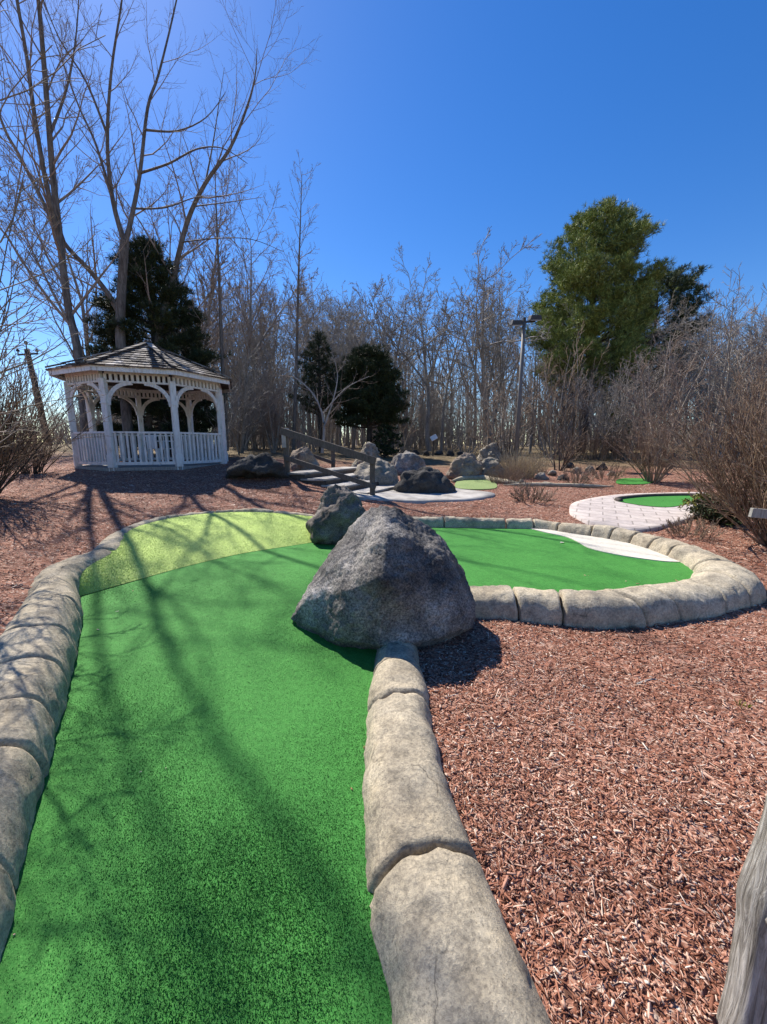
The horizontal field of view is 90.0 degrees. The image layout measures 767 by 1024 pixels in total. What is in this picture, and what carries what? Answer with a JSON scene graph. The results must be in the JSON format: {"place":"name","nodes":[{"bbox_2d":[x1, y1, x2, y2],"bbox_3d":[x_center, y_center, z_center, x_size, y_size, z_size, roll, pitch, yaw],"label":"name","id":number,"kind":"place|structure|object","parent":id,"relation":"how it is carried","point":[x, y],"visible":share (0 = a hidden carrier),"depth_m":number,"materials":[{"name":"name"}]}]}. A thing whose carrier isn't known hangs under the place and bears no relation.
{"place":"outdoors","nodes":[
{"label":"outdoors","id":0,"kind":"place"},
{"bbox_2d":[0,444,766,1023],"bbox_3d":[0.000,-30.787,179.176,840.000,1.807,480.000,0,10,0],"label":"ground","id":1,"kind":"structure","parent":0,"point":[260,486],"depth_m":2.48,"materials":[{"name":"brown wood"}]},
{"bbox_2d":[3,415,72,474],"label":"twiggy bush","id":2,"kind":"object","parent":1,"relation":"on","point":[41,463],"visible":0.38,"depth_m":8.24,"materials":[{"name":"brown plant"}]},
{"bbox_2d":[0,0,105,373],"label":"bare tree","id":3,"kind":"object","parent":1,"relation":"on","point":[22,183],"visible":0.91,"depth_m":3.59,"materials":[{"name":"brown plant"}]},
{"bbox_2d":[0,73,111,447],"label":"bare tree","id":4,"kind":"object","parent":1,"relation":"on","point":[16,311],"visible":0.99,"depth_m":3.70,"materials":[{"name":"brown plant"}]},
{"bbox_2d":[0,348,116,493],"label":"twiggy bush","id":5,"kind":"object","parent":1,"relation":"on","point":[6,467],"visible":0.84,"depth_m":5.89,"materials":[{"name":"brown plant"}]},
{"bbox_2d":[0,133,128,361],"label":"bare tree","id":6,"kind":"object","parent":1,"relation":"on","point":[50,287],"visible":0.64,"depth_m":16.67,"materials":[{"name":"brown plant"}]},
{"bbox_2d":[0,0,152,431],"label":"bare tree","id":7,"kind":"object","parent":1,"relation":"on","point":[57,234],"visible":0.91,"depth_m":10.74,"materials":[{"name":"brown plant"}]},
{"bbox_2d":[0,0,268,457],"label":"bare tree","id":8,"kind":"object","parent":1,"relation":"on","point":[119,305],"visible":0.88,"depth_m":11.66,"materials":[{"name":"brown plant"}]},
{"bbox_2d":[45,339,231,471],"bbox_3d":[-6.250,-2.821,10.469,4.059,3.590,4.059,5,11,24],"label":"gazebo","id":9,"kind":"object","parent":1,"relation":"on","point":[147,366],"visible":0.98,"depth_m":9.30,"materials":[{"name":"white paint"}]},
{"bbox_2d":[74,233,231,455],"bbox_3d":[-8.400,-5.795,14.117,4.995,7.959,5.098,5,11,24],"label":"conifer tree","id":10,"kind":"object","parent":1,"relation":"on","point":[176,319],"visible":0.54,"depth_m":13.17,"materials":[{"name":"green plant"}]},
{"bbox_2d":[0,508,313,960],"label":"stone border","id":11,"kind":"object","parent":1,"relation":"on","point":[40,635],"visible":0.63,"depth_m":2.12,"materials":[{"name":"stone"}]},
{"bbox_2d":[101,163,247,445],"bbox_3d":[-8.219,-7.857,15.792,4.740,11.102,4.628,0,10,0],"label":"bare tree","id":12,"kind":"object","parent":1,"relation":"on","point":[216,301],"visible":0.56,"depth_m":15.34,"materials":[{"name":"brown plant"}]},
{"bbox_2d":[101,138,268,447],"bbox_3d":[-9.532,-11.060,20.072,8.263,15.763,5.045,-5,11,-27],"label":"bare tree","id":13,"kind":"object","parent":1,"relation":"on","point":[223,189],"visible":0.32,"depth_m":19.56,"materials":[{"name":"brown plant"}]},
{"bbox_2d":[144,359,255,454],"bbox_3d":[-6.402,-4.080,15.262,3.472,3.725,4.538,1,10,5],"label":"woodland shrub","id":14,"kind":"object","parent":1,"relation":"on","point":[232,405],"visible":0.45,"depth_m":14.73,"materials":[{"name":"brown plant"}]},
{"bbox_2d":[84,0,320,448],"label":"bare tree","id":15,"kind":"object","parent":1,"relation":"on","point":[182,241],"visible":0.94,"depth_m":12.62,"materials":[{"name":"brown plant"}]},
{"bbox_2d":[191,138,248,450],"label":"bare tree","id":16,"kind":"object","parent":1,"relation":"on","point":[221,328],"visible":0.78,"depth_m":14.61,"materials":[{"name":"brown plant"}]},
{"bbox_2d":[212,290,280,446],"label":"woodland tree","id":17,"kind":"object","parent":1,"relation":"on","point":[261,357],"visible":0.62,"depth_m":20.18,"materials":[{"name":"brown plant"}]},
{"bbox_2d":[201,335,297,452],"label":"twiggy tree","id":18,"kind":"object","parent":1,"relation":"on","point":[245,429],"visible":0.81,"depth_m":16.82,"materials":[{"name":"brown plant"}]},
{"bbox_2d":[189,151,318,449],"bbox_3d":[-7.297,-10.853,20.773,4.647,15.211,7.762,5,11,28],"label":"bare tree","id":19,"kind":"object","parent":1,"relation":"on","point":[250,326],"visible":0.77,"depth_m":20.48,"materials":[{"name":"brown plant"}]},
{"bbox_2d":[225,452,288,478],"bbox_3d":[-2.774,-0.951,8.416,1.418,0.707,0.905,0,10,0],"label":"boulder","id":20,"kind":"object","parent":1,"relation":"on","point":[264,465],"visible":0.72,"depth_m":8.16,"materials":[{"name":"stone"}]},
{"bbox_2d":[226,287,288,448],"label":"woodland tree","id":21,"kind":"object","parent":1,"relation":"on","point":[256,338],"visible":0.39,"depth_m":21.89,"materials":[{"name":"brown plant"}]},
{"bbox_2d":[221,259,306,411],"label":"woodland tree","id":22,"kind":"object","parent":1,"relation":"on","point":[266,327],"visible":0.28,"depth_m":25.16,"materials":[{"name":"brown plant"}]},
{"bbox_2d":[241,361,294,452],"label":"shrub","id":23,"kind":"object","parent":1,"relation":"on","point":[272,428],"visible":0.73,"depth_m":17.73,"materials":[{"name":"brown plant"}]},
{"bbox_2d":[252,344,304,449],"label":"woodland shrub","id":24,"kind":"object","parent":1,"relation":"on","point":[290,409],"visible":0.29,"depth_m":21.14,"materials":[{"name":"brown plant"}]},
{"bbox_2d":[248,290,311,446],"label":"woodland tree","id":25,"kind":"object","parent":1,"relation":"on","point":[279,338],"visible":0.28,"depth_m":26.66,"materials":[{"name":"brown plant"}]},
{"bbox_2d":[254,366,335,451],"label":"woodland shrub","id":26,"kind":"object","parent":1,"relation":"on","point":[303,423],"visible":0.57,"depth_m":19.25,"materials":[{"name":"brown plant"}]},
{"bbox_2d":[278,149,324,450],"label":"bare tree","id":27,"kind":"object","parent":1,"relation":"on","point":[298,328],"visible":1,"depth_m":17.56,"materials":[{"name":"brown plant"}]},
{"bbox_2d":[275,292,332,448],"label":"woodland tree","id":28,"kind":"object","parent":1,"relation":"on","point":[322,329],"visible":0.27,"depth_m":24.23,"materials":[{"name":"brown plant"}]},
{"bbox_2d":[290,447,319,470],"bbox_3d":[-2.064,-1.329,9.950,0.791,0.762,0.684,0,10,0],"label":"boulder","id":29,"kind":"object","parent":1,"relation":"on","point":[305,454],"visible":0.59,"depth_m":9.76,"materials":[{"name":"grey stone"}]},
{"bbox_2d":[271,286,355,451],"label":"woodland tree","id":30,"kind":"object","parent":1,"relation":"on","point":[327,331],"visible":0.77,"depth_m":19.00,"materials":[{"name":"brown plant"}]},
{"bbox_2d":[287,329,341,452],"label":"evergreen tree","id":31,"kind":"object","parent":1,"relation":"on","point":[309,368],"visible":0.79,"depth_m":18.82,"materials":[{"name":"green plant"}]},
{"bbox_2d":[268,330,375,452],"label":"bare tree","id":32,"kind":"object","parent":1,"relation":"on","point":[325,422],"visible":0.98,"depth_m":14.48,"materials":[{"name":"brown plant"}]},
{"bbox_2d":[306,483,365,544],"bbox_3d":[-0.706,0.059,5.704,0.928,0.962,0.741,0,10,0],"label":"boulder","id":33,"kind":"object","parent":1,"relation":"on","point":[340,510],"visible":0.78,"depth_m":5.47,"materials":[{"name":"stone"}]},
{"bbox_2d":[288,467,394,493],"bbox_3d":[-0.722,-0.685,9.455,2.076,0.695,2.911,5,11,26],"label":"stair","id":34,"kind":"object","parent":1,"relation":"on","point":[318,478],"visible":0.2,"depth_m":8.65,"materials":[{"name":"concrete"}]},
{"bbox_2d":[280,427,376,495],"bbox_3d":[-1.180,-0.989,8.227,2.231,1.634,0.180,3,11,18],"label":"handrail","id":35,"kind":"object","parent":34,"relation":"on","point":[286,433],"visible":0.85,"depth_m":8.10,"materials":[{"name":"wood"}]},
{"bbox_2d":[0,526,692,1023],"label":"putting green","id":36,"kind":"object","parent":1,"relation":"on","point":[196,848],"visible":0.66,"depth_m":1.67,"materials":[{"name":"green carpet"}]},
{"bbox_2d":[79,512,312,595],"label":"turf bank","id":37,"kind":"structure","parent":36,"relation":"on","point":[153,548],"depth_m":5.15,"materials":[{"name":"green carpet"}]},
{"bbox_2d":[530,528,679,561],"bbox_3d":[3.392,0.390,5.953,1.428,0.015,2.636,-3,10,-17],"label":"carpet inset","id":38,"kind":"object","parent":36,"relation":"on","point":[615,547],"visible":0.45,"depth_m":5.33,"materials":[{"name":"white carpet"}]},
{"bbox_2d":[317,281,375,445],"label":"woodland tree","id":39,"kind":"object","parent":1,"relation":"on","point":[353,338],"visible":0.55,"depth_m":20.21,"materials":[{"name":"brown plant"}]},
{"bbox_2d":[326,287,391,449],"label":"woodland tree","id":40,"kind":"object","parent":1,"relation":"on","point":[381,331],"visible":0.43,"depth_m":24.01,"materials":[{"name":"brown plant"}]},
{"bbox_2d":[322,341,413,442],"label":"evergreen tree","id":41,"kind":"object","parent":1,"relation":"on","point":[370,404],"visible":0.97,"depth_m":17.47,"materials":[{"name":"green plant"}]},
{"bbox_2d":[353,458,398,484],"bbox_3d":[-0.265,-0.989,9.899,1.334,0.802,1.143,0,10,0],"label":"boulder","id":42,"kind":"object","parent":1,"relation":"on","point":[386,473],"visible":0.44,"depth_m":9.58,"materials":[{"name":"stone"}]},
{"bbox_2d":[291,505,475,648],"bbox_3d":[-0.021,0.522,3.325,1.572,1.168,1.252,0,10,0],"label":"boulder","id":43,"kind":"object","parent":1,"relation":"on","point":[384,576],"visible":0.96,"depth_m":2.90,"materials":[{"name":"stone"}]},
{"bbox_2d":[342,360,426,454],"bbox_3d":[0.017,-5.346,19.262,4.217,5.116,3.573,0,10,-1],"label":"woodland shrub","id":44,"kind":"object","parent":1,"relation":"on","point":[401,428],"visible":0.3,"depth_m":19.39,"materials":[{"name":"brown plant"}]},
{"bbox_2d":[368,423,403,457],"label":"evergreen shrub","id":45,"kind":"object","parent":1,"relation":"on","point":[389,434],"visible":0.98,"depth_m":17.51,"materials":[{"name":"green plant"}]},
{"bbox_2d":[327,242,451,448],"bbox_3d":[0.767,-10.997,26.409,9.160,13.710,6.340,4,11,22],"label":"bare tree","id":46,"kind":"object","parent":1,"relation":"on","point":[381,310],"visible":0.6,"depth_m":25.32,"materials":[{"name":"brown plant"}]},
{"bbox_2d":[36,329,761,447],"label":"woods","id":47,"kind":"object","parent":1,"relation":"on","point":[344,442],"visible":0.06,"depth_m":43.57,"materials":[{"name":"brown plant"}]},
{"bbox_2d":[380,286,424,446],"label":"woodland tree","id":48,"kind":"object","parent":1,"relation":"on","point":[408,307],"visible":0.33,"depth_m":35.07,"materials":[{"name":"brown plant"}]},
{"bbox_2d":[373,276,432,446],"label":"woodland tree","id":49,"kind":"object","parent":1,"relation":"on","point":[404,299],"visible":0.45,"depth_m":30.82,"materials":[{"name":"brown plant"}]},
{"bbox_2d":[390,450,425,474],"bbox_3d":[0.746,-1.503,12.240,1.209,0.914,1.107,0,10,0],"label":"boulder","id":50,"kind":"object","parent":1,"relation":"on","point":[406,460],"visible":0.65,"depth_m":11.89,"materials":[{"name":"stone"}]},
{"bbox_2d":[366,253,462,450],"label":"bare tree","id":51,"kind":"object","parent":1,"relation":"on","point":[428,407],"visible":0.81,"depth_m":24.90,"materials":[{"name":"brown plant"}]},
{"bbox_2d":[409,361,457,448],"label":"woodland shrub","id":52,"kind":"object","parent":1,"relation":"on","point":[423,414],"visible":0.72,"depth_m":25.78,"materials":[{"name":"brown plant"}]},
{"bbox_2d":[406,270,481,447],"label":"woodland tree","id":53,"kind":"object","parent":1,"relation":"on","point":[448,368],"visible":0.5,"depth_m":30.97,"materials":[{"name":"brown plant"}]},
{"bbox_2d":[362,640,550,1023],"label":"stone border","id":54,"kind":"object","parent":1,"relation":"on","point":[447,950],"visible":0.86,"depth_m":1.25,"materials":[{"name":"stone"}]},
{"bbox_2d":[422,263,499,450],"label":"woodland tree","id":55,"kind":"object","parent":1,"relation":"on","point":[451,370],"visible":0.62,"depth_m":24.10,"materials":[{"name":"brown plant"}]},
{"bbox_2d":[431,376,494,450],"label":"woodland shrub","id":56,"kind":"object","parent":1,"relation":"on","point":[445,429],"visible":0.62,"depth_m":25.70,"materials":[{"name":"brown plant"}]},
{"bbox_2d":[446,452,482,478],"bbox_3d":[2.409,-1.297,11.399,1.082,0.951,0.919,4,11,19],"label":"boulder","id":57,"kind":"object","parent":1,"relation":"on","point":[465,464],"visible":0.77,"depth_m":11.14,"materials":[{"name":"grey stone"}]},
{"bbox_2d":[437,370,510,454],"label":"woodland shrub","id":58,"kind":"object","parent":1,"relation":"on","point":[461,435],"visible":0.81,"depth_m":21.60,"materials":[{"name":"brown plant"}]},
{"bbox_2d":[435,266,516,447],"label":"woodland tree","id":59,"kind":"object","parent":1,"relation":"on","point":[474,384],"visible":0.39,"depth_m":31.66,"materials":[{"name":"brown plant"}]},
{"bbox_2d":[455,479,496,489],"bbox_3d":[2.436,-0.715,10.163,1.069,0.159,1.953,2,10,12],"label":"putting green","id":60,"kind":"object","parent":1,"relation":"on","point":[478,484],"visible":0.65,"depth_m":9.96,"materials":[{"name":"green carpet"}]},
{"bbox_2d":[434,226,551,443],"bbox_3d":[5.504,-8.483,19.757,5.600,11.358,6.466,0,10,0],"label":"bare tree","id":61,"kind":"object","parent":1,"relation":"on","point":[478,334],"visible":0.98,"depth_m":20.48,"materials":[{"name":"brown plant"}]},
{"bbox_2d":[469,271,525,422],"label":"woodland tree","id":62,"kind":"object","parent":1,"relation":"on","point":[508,320],"visible":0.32,"depth_m":30.61,"materials":[{"name":"brown plant"}]},
{"bbox_2d":[462,268,533,431],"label":"woodland tree","id":63,"kind":"object","parent":1,"relation":"on","point":[507,323],"visible":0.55,"depth_m":22.06,"materials":[{"name":"brown plant"}]},
{"bbox_2d":[447,368,556,452],"bbox_3d":[4.984,-4.140,16.091,3.353,4.145,5.149,9,13,41],"label":"woodland shrub","id":64,"kind":"object","parent":1,"relation":"on","point":[489,405],"visible":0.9,"depth_m":16.35,"materials":[{"name":"brown plant"}]},
{"bbox_2d":[483,465,530,483],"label":"dry grass clump","id":65,"kind":"object","parent":1,"relation":"on","point":[506,475],"visible":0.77,"depth_m":10.24,"materials":[{"name":"brown plant"}]},
{"bbox_2d":[488,369,537,452],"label":"woodland shrub","id":66,"kind":"object","parent":1,"relation":"on","point":[521,433],"visible":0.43,"depth_m":22.79,"materials":[{"name":"brown plant"}]},
{"bbox_2d":[488,407,541,462],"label":"twiggy bush","id":67,"kind":"object","parent":1,"relation":"on","point":[506,440],"visible":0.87,"depth_m":15.77,"materials":[{"name":"brown plant"}]},
{"bbox_2d":[496,448,545,478],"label":"dry grass clump","id":68,"kind":"object","parent":1,"relation":"on","point":[532,466],"visible":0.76,"depth_m":11.21,"materials":[{"name":"plant"}]},
{"bbox_2d":[509,315,541,462],"bbox_3d":[5.383,-4.595,14.992,1.130,5.800,0.332,0,10,0],"label":"floodlight pole","id":69,"kind":"object","parent":1,"relation":"on","point":[531,319],"visible":0.95,"depth_m":14.81,"materials":[{"name":"grey metal"}]},
{"bbox_2d":[502,307,565,452],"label":"woodland tree","id":70,"kind":"object","parent":1,"relation":"on","point":[533,395],"visible":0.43,"depth_m":21.68,"materials":[{"name":"brown plant"}]},
{"bbox_2d":[509,478,560,502],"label":"twiggy bush","id":71,"kind":"object","parent":1,"relation":"on","point":[526,489],"visible":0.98,"depth_m":7.79,"materials":[{"name":"brown plant"}]},
{"bbox_2d":[483,321,611,459],"bbox_3d":[7.936,-5.442,18.128,6.361,5.938,4.143,-8,12,-37],"label":"woodland shrub","id":72,"kind":"object","parent":1,"relation":"on","point":[545,387],"visible":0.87,"depth_m":17.40,"materials":[{"name":"brown plant"}]},
{"bbox_2d":[503,482,613,487],"bbox_3d":[4.422,-0.686,9.745,2.776,0.131,0.149,0,10,1],"label":"stone edging","id":73,"kind":"object","parent":1,"relation":"on","point":[549,484],"visible":0.88,"depth_m":9.71,"materials":[{"name":"stone"}]},
{"bbox_2d":[498,339,625,454],"bbox_3d":[8.871,-5.548,19.135,6.433,5.553,4.190,-6,12,-31],"label":"woodland shrub","id":74,"kind":"object","parent":1,"relation":"on","point":[541,401],"visible":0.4,"depth_m":19.37,"materials":[{"name":"brown plant"}]},
{"bbox_2d":[545,428,588,470],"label":"twiggy bush","id":75,"kind":"object","parent":1,"relation":"on","point":[567,461],"visible":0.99,"depth_m":12.90,"materials":[{"name":"brown plant"}]},
{"bbox_2d":[539,361,608,455],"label":"twiggy tree","id":76,"kind":"object","parent":1,"relation":"on","point":[572,412],"visible":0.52,"depth_m":18.42,"materials":[{"name":"brown plant"}]},
{"bbox_2d":[560,463,601,483],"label":"twiggy bush","id":77,"kind":"object","parent":1,"relation":"on","point":[577,477],"visible":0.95,"depth_m":9.98,"materials":[{"name":"brown plant"}]},
{"bbox_2d":[413,516,766,628],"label":"stone border","id":78,"kind":"object","parent":1,"relation":"on","point":[715,585],"visible":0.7,"depth_m":3.48,"materials":[{"name":"stone"}]},
{"bbox_2d":[538,352,653,458],"bbox_3d":[10.346,-4.507,16.932,5.462,4.427,4.179,-5,11,-28],"label":"woodland shrub","id":79,"kind":"object","parent":1,"relation":"on","point":[614,410],"visible":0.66,"depth_m":16.95,"materials":[{"name":"brown plant"}]},
{"bbox_2d":[575,426,617,460],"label":"hedge shrub","id":80,"kind":"object","parent":1,"relation":"on","point":[596,445],"visible":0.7,"depth_m":16.62,"materials":[{"name":"brown plant"}]},
{"bbox_2d":[517,193,678,452],"bbox_3d":[11.074,-9.407,20.643,7.255,12.922,7.302,-9,13,-41],"label":"pine tree","id":81,"kind":"object","parent":1,"relation":"on","point":[590,274],"visible":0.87,"depth_m":18.86,"materials":[{"name":"green plant"}]},
{"bbox_2d":[587,426,632,460],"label":"hedge shrub","id":82,"kind":"object","parent":1,"relation":"on","point":[599,447],"visible":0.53,"depth_m":16.35,"materials":[{"name":"brown plant"}]},
{"bbox_2d":[562,341,677,459],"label":"twiggy tree","id":83,"kind":"object","parent":1,"relation":"on","point":[622,410],"visible":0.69,"depth_m":15.77,"materials":[{"name":"brown plant"}]},
{"bbox_2d":[569,492,705,531],"bbox_3d":[5.208,-0.086,7.638,4.545,0.349,1.813,-7,12,-36],"label":"paved surround","id":84,"kind":"object","parent":1,"relation":"on","point":[609,510],"visible":0.6,"depth_m":6.84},
{"bbox_2d":[620,496,698,506],"bbox_3d":[5.837,-0.250,7.958,1.988,0.083,0.914,-5,11,-24],"label":"putting green","id":85,"kind":"object","parent":84,"relation":"on","point":[664,501],"visible":0.88,"depth_m":7.89,"materials":[{"name":"green carpet"}]},
{"bbox_2d":[594,400,710,482],"bbox_3d":[7.379,-1.883,10.197,2.632,2.322,2.036,0,10,0],"label":"twiggy bush","id":86,"kind":"object","parent":1,"relation":"on","point":[648,476],"visible":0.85,"depth_m":10.21,"materials":[{"name":"brown plant"}]},
{"bbox_2d":[609,313,700,450],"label":"woodland tree","id":87,"kind":"object","parent":1,"relation":"on","point":[682,339],"visible":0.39,"depth_m":20.72,"materials":[{"name":"brown plant"}]},
{"bbox_2d":[600,261,718,449],"bbox_3d":[16.599,-9.081,23.698,6.324,10.981,6.175,2,10,8],"label":"pine tree","id":88,"kind":"object","parent":1,"relation":"on","point":[685,282],"visible":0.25,"depth_m":21.79,"materials":[{"name":"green plant"}]},
{"bbox_2d":[605,314,730,465],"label":"twiggy tree","id":89,"kind":"object","parent":1,"relation":"on","point":[676,387],"visible":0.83,"depth_m":13.14,"materials":[{"name":"brown plant"}]},
{"bbox_2d":[636,297,722,444],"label":"woodland tree","id":90,"kind":"object","parent":1,"relation":"on","point":[667,330],"visible":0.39,"depth_m":20.38,"materials":[{"name":"brown plant"}]},
{"bbox_2d":[639,289,726,421],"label":"woodland tree","id":91,"kind":"object","parent":1,"relation":"on","point":[683,302],"visible":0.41,"depth_m":20.40,"materials":[{"name":"brown plant"}]},
{"bbox_2d":[661,513,723,539],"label":"twiggy bush","id":92,"kind":"object","parent":1,"relation":"on","point":[690,523],"visible":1,"depth_m":5.52,"materials":[{"name":"brown plant"}]},
{"bbox_2d":[635,342,766,545],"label":"twiggy bush","id":93,"kind":"object","parent":1,"relation":"on","point":[753,465],"visible":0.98,"depth_m":5.16,"materials":[{"name":"brown plant"}]},
{"bbox_2d":[660,336,741,452],"bbox_3d":[15.446,-5.602,18.895,3.516,5.607,5.067,5,11,28],"label":"woodland shrub","id":94,"kind":"object","parent":1,"relation":"on","point":[700,403],"visible":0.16,"depth_m":19.03,"materials":[{"name":"brown plant"}]},
{"bbox_2d":[654,283,766,459],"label":"woodland shrub","id":95,"kind":"object","parent":1,"relation":"on","point":[698,412],"visible":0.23,"depth_m":15.99,"materials":[{"name":"brown plant"}]},
{"bbox_2d":[683,496,752,527],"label":"evergreen shrub","id":96,"kind":"object","parent":1,"relation":"on","point":[708,513],"visible":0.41,"depth_m":6.22,"materials":[{"name":"green plant"}]},
{"bbox_2d":[677,263,766,466],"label":"twiggy tree","id":97,"kind":"object","parent":1,"relation":"on","point":[726,372],"visible":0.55,"depth_m":12.47,"materials":[{"name":"brown plant"}]},
{"bbox_2d":[686,287,766,420],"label":"woodland tree","id":98,"kind":"object","parent":1,"relation":"on","point":[736,300],"visible":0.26,"depth_m":20.74,"materials":[{"name":"brown plant"}]},
{"bbox_2d":[695,297,766,447],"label":"twiggy tree","id":99,"kind":"object","parent":1,"relation":"on","point":[758,359],"visible":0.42,"depth_m":11.89,"materials":[{"name":"brown plant"}]},
{"bbox_2d":[715,794,766,1023],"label":"fence post","id":100,"kind":"object","parent":1,"relation":"on","point":[743,999],"visible":1,"depth_m":0.96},
{"bbox_2d":[0,0,766,443],"label":"sky","id":101,"kind":"structure","parent":0,"point":[430,126],"materials":[{"name":"blue"}]},
{"bbox_2d":[354,488,494,503],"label":"path","id":102,"kind":"structure","parent":0,"point":[460,495],"depth_m":8.13,"materials":[{"name":"concrete"}]},
{"bbox_2d":[394,466,455,493],"bbox_3d":[0.965,-0.683,8.974,1.455,0.771,0.844,0,10,0],"label":"boulder","id":103,"kind":"object","parent":102,"relation":"on","point":[427,480],"visible":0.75,"depth_m":8.67,"materials":[{"name":"stone"}]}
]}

